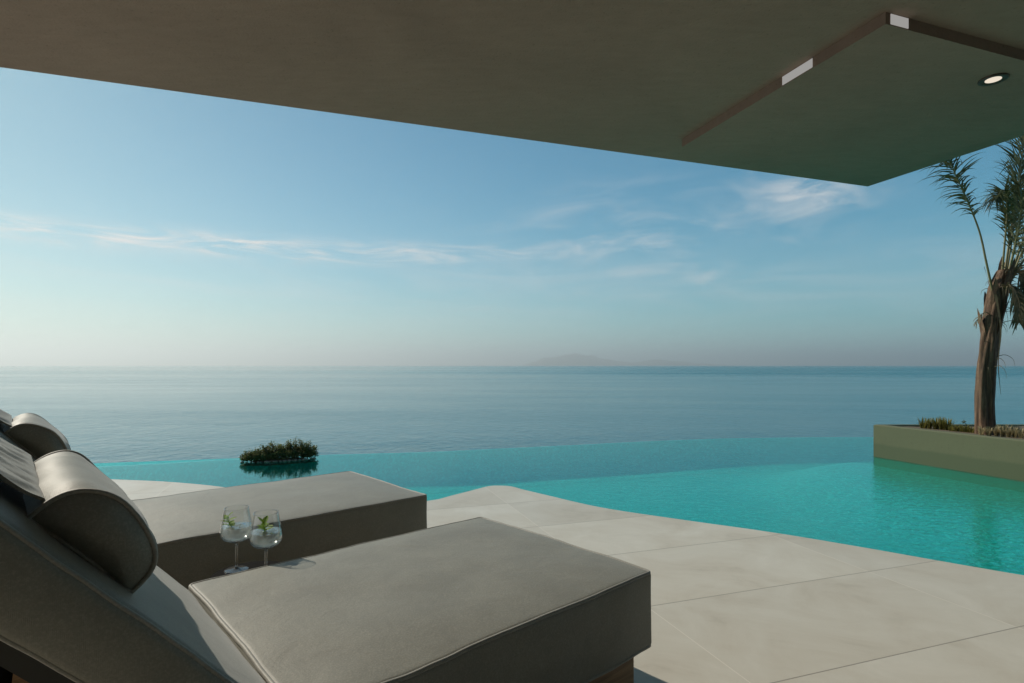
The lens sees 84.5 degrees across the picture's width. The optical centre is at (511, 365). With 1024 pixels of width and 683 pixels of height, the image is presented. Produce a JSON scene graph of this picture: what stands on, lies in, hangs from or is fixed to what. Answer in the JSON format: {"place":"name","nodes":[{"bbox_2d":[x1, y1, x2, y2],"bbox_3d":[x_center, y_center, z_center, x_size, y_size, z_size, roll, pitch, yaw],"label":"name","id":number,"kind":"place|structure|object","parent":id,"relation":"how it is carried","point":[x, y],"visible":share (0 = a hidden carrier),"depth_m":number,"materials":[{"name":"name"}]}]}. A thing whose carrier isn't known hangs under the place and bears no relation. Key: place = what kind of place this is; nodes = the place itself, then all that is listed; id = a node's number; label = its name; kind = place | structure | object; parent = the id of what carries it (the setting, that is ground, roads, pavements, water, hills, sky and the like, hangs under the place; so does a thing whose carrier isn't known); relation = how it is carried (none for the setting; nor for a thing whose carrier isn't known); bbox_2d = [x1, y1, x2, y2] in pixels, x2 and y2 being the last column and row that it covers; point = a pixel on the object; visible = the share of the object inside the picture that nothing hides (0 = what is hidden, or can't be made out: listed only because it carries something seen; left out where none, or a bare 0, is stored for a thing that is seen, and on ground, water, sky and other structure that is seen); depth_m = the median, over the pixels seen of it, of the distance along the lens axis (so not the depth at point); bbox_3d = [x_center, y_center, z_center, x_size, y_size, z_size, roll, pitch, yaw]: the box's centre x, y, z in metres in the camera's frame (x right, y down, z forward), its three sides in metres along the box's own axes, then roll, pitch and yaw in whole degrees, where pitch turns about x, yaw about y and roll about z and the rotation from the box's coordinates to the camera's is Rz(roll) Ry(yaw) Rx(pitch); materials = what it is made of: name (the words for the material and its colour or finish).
{"place":"outdoors","nodes":[
{"label":"outdoors","id":0,"kind":"place"},
{"bbox_2d":[0,366,1023,466],"bbox_3d":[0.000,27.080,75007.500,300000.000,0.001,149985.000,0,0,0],"label":"sea","id":1,"kind":"structure","parent":0,"point":[118,414],"depth_m":390.53,"materials":[{"name":"liquid"}]},
{"bbox_2d":[0,67,1023,365],"label":"sky","id":2,"kind":"structure","parent":0,"point":[140,226],"materials":[{"name":"blue"}]},
{"bbox_2d":[97,437,1023,574],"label":"pool water","id":3,"kind":"structure","parent":0,"point":[806,440],"depth_m":6.47,"materials":[{"name":"teal liquid"}]},
{"bbox_2d":[241,457,315,465],"bbox_3d":[-2.740,1.119,6.634,0.844,0.074,0.286,0,0,-25],"label":"soil mound","id":4,"kind":"object","parent":3,"relation":"in","point":[262,463],"visible":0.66,"depth_m":6.53,"materials":[{"name":"brown soil"}]},
{"bbox_2d":[239,449,253,461],"bbox_3d":[-3.055,1.042,6.508,0.169,0.146,0.180,0,0,-41],"label":"shrub","id":5,"kind":"object","parent":4,"relation":"on","point":[245,457],"visible":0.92,"depth_m":6.48,"materials":[{"name":"green plant"}]},
{"bbox_2d":[245,447,262,460],"bbox_3d":[-2.965,1.030,6.538,0.250,0.167,0.194,0,0,0],"label":"shrub","id":6,"kind":"object","parent":4,"relation":"on","point":[255,456],"visible":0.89,"depth_m":6.49,"materials":[{"name":"green plant"}]},
{"bbox_2d":[257,444,274,461],"bbox_3d":[-2.888,1.015,6.582,0.277,0.200,0.226,0,0,23],"label":"shrub","id":7,"kind":"object","parent":4,"relation":"on","point":[263,454],"visible":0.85,"depth_m":6.55,"materials":[{"name":"green plant"}]},
{"bbox_2d":[264,441,285,459],"bbox_3d":[-2.778,0.992,6.616,0.270,0.242,0.236,0,0,0],"label":"shrub","id":8,"kind":"object","parent":4,"relation":"on","point":[276,454],"visible":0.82,"depth_m":6.57,"materials":[{"name":"green plant"}]},
{"bbox_2d":[273,441,296,459],"bbox_3d":[-2.683,1.005,6.660,0.276,0.216,0.260,0,0,-41],"label":"shrub","id":9,"kind":"object","parent":4,"relation":"on","point":[281,451],"visible":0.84,"depth_m":6.61,"materials":[{"name":"green plant"}]},
{"bbox_2d":[285,438,303,458],"bbox_3d":[-2.576,0.974,6.704,0.278,0.279,0.254,0,0,-44],"label":"shrub","id":10,"kind":"object","parent":4,"relation":"on","point":[295,447],"visible":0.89,"depth_m":6.66,"materials":[{"name":"green plant"}]},
{"bbox_2d":[293,440,310,458],"bbox_3d":[-2.512,0.995,6.730,0.263,0.236,0.218,0,0,0],"label":"shrub","id":11,"kind":"object","parent":4,"relation":"on","point":[302,448],"visible":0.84,"depth_m":6.70,"materials":[{"name":"green plant"}]},
{"bbox_2d":[302,443,318,457],"bbox_3d":[-2.412,1.014,6.756,0.215,0.196,0.214,0,0,0],"label":"shrub","id":12,"kind":"object","parent":4,"relation":"on","point":[311,452],"visible":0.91,"depth_m":6.72,"materials":[{"name":"green plant"}]},
{"bbox_2d":[102,437,1023,574],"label":"pool basin","id":13,"kind":"object","parent":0,"point":[433,482],"visible":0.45,"depth_m":6.46,"materials":[{"name":"liquid"}]},
{"bbox_2d":[873,424,1023,491],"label":"planter","id":14,"kind":"object","parent":13,"relation":"on","point":[993,456],"visible":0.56,"depth_m":6.06,"materials":[{"name":"beige paint"}]},
{"bbox_2d":[917,417,929,427],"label":"sedge tuft","id":15,"kind":"object","parent":14,"relation":"on","point":[922,424],"visible":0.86,"depth_m":6.62,"materials":[{"name":"green plant"}]},
{"bbox_2d":[925,418,933,428],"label":"sedge tuft","id":16,"kind":"object","parent":14,"relation":"on","point":[929,425],"visible":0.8,"depth_m":6.57,"materials":[{"name":"green plant"}]},
{"bbox_2d":[928,417,943,428],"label":"sedge tuft","id":17,"kind":"object","parent":14,"relation":"on","point":[935,425],"visible":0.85,"depth_m":6.53,"materials":[{"name":"green plant"}]},
{"bbox_2d":[937,415,946,429],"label":"sedge tuft","id":18,"kind":"object","parent":14,"relation":"on","point":[940,426],"visible":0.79,"depth_m":6.49,"materials":[{"name":"green plant"}]},
{"bbox_2d":[942,418,954,429],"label":"sedge tuft","id":19,"kind":"object","parent":14,"relation":"on","point":[949,421],"visible":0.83,"depth_m":6.45,"materials":[{"name":"green plant"}]},
{"bbox_2d":[946,423,954,430],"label":"sedge tuft","id":20,"kind":"object","parent":14,"relation":"on","point":[950,428],"visible":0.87,"depth_m":6.36,"materials":[{"name":"green plant"}]},
{"bbox_2d":[958,424,964,431],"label":"sedge tuft","id":21,"kind":"object","parent":14,"relation":"on","point":[960,428],"visible":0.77,"depth_m":6.28,"materials":[{"name":"green plant"}]},
{"bbox_2d":[962,425,970,432],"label":"sedge tuft","id":22,"kind":"object","parent":14,"relation":"on","point":[966,429],"visible":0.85,"depth_m":6.23,"materials":[{"name":"green plant"}]},
{"bbox_2d":[919,136,1023,434],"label":"palm tree","id":23,"kind":"object","parent":14,"relation":"on","point":[1001,287],"visible":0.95,"depth_m":6.02,"materials":[{"name":"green plant"}]},
{"bbox_2d":[976,426,984,434],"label":"straw tuft","id":24,"kind":"object","parent":14,"relation":"on","point":[980,431],"visible":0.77,"depth_m":5.94,"materials":[{"name":"beige plant"}]},
{"bbox_2d":[985,427,993,435],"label":"straw tuft","id":25,"kind":"object","parent":14,"relation":"on","point":[988,432],"visible":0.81,"depth_m":5.89,"materials":[{"name":"beige plant"}]},
{"bbox_2d":[991,426,999,435],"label":"straw tuft","id":26,"kind":"object","parent":14,"relation":"on","point":[996,432],"visible":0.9,"depth_m":5.90,"materials":[{"name":"beige plant"}]},
{"bbox_2d":[998,427,1005,436],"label":"straw tuft","id":27,"kind":"object","parent":14,"relation":"on","point":[1002,432],"visible":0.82,"depth_m":5.86,"materials":[{"name":"beige plant"}]},
{"bbox_2d":[1005,427,1014,436],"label":"straw tuft","id":28,"kind":"object","parent":14,"relation":"on","point":[1008,433],"visible":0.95,"depth_m":5.82,"materials":[{"name":"beige plant"}]},
{"bbox_2d":[1011,428,1018,437],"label":"straw tuft","id":29,"kind":"object","parent":14,"relation":"on","point":[1014,433],"visible":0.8,"depth_m":5.79,"materials":[{"name":"beige plant"}]},
{"bbox_2d":[1017,429,1023,437],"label":"straw tuft","id":30,"kind":"object","parent":14,"relation":"on","point":[1020,434],"visible":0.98,"depth_m":5.75,"materials":[{"name":"beige plant"}]},
{"bbox_2d":[113,479,1023,682],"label":"terrace deck","id":31,"kind":"structure","parent":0,"point":[729,604],"depth_m":2.59,"materials":[{"name":"tile"}]},
{"bbox_2d":[0,422,426,682],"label":"sun lounger","id":32,"kind":"object","parent":31,"relation":"on","point":[319,514],"visible":0.34,"depth_m":2.50,"materials":[{"name":"fabric"}]},
{"bbox_2d":[0,409,71,459],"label":"headrest pillow","id":33,"kind":"object","parent":32,"relation":"on","point":[36,437],"visible":0.88,"depth_m":1.89,"materials":[{"name":"fabric"}]},
{"bbox_2d":[209,561,282,578],"bbox_3d":[-0.906,0.901,1.958,0.260,0.358,0.260,0,0,0],"label":"side table","id":34,"kind":"object","parent":31,"relation":"on","point":[250,565],"visible":0.12,"depth_m":2.03,"materials":[{"name":"black metal"}]},
{"bbox_2d":[219,505,252,573],"bbox_3d":[-0.972,0.612,1.990,0.108,0.221,0.109,0,0,0],"label":"wine glass","id":35,"kind":"object","parent":34,"relation":"on","point":[236,568],"visible":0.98,"depth_m":1.99,"materials":[{"name":"clear glass"}]},
{"bbox_2d":[249,509,282,565],"bbox_3d":[-0.840,0.612,1.925,0.109,0.221,0.109,0,0,0],"label":"wine glass","id":36,"kind":"object","parent":34,"relation":"on","point":[264,520],"visible":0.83,"depth_m":1.92,"materials":[{"name":"clear glass"}]},
{"bbox_2d":[0,481,650,682],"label":"sun lounger","id":37,"kind":"object","parent":31,"relation":"on","point":[480,600],"visible":0.84,"depth_m":1.39,"materials":[{"name":"fabric"}]},
{"bbox_2d":[0,437,159,594],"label":"headrest pillow","id":38,"kind":"object","parent":37,"relation":"on","point":[84,507],"visible":0.98,"depth_m":0.91,"materials":[{"name":"fabric"}]},
{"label":"house wall","id":39,"kind":"structure","parent":31,"relation":"on","visible":0},
{"bbox_2d":[0,0,1023,185],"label":"roof overhang","id":40,"kind":"object","parent":39,"relation":"attached to","point":[864,92],"visible":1,"depth_m":2.99,"materials":[{"name":"paint"}]},
{"bbox_2d":[977,73,1009,85],"bbox_3d":[2.595,-1.540,3.039,0.132,0.007,0.132,0,0,0],"label":"recessed downlight","id":41,"kind":"object","parent":40,"relation":"attached to","point":[993,79],"visible":1,"depth_m":3.04,"materials":[{"name":"white metal"}]},
{"bbox_2d":[516,353,734,365],"bbox_3d":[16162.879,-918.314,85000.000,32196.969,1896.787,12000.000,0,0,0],"label":"hills","id":42,"kind":"structure","parent":0,"point":[575,359],"depth_m":80249.10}
]}

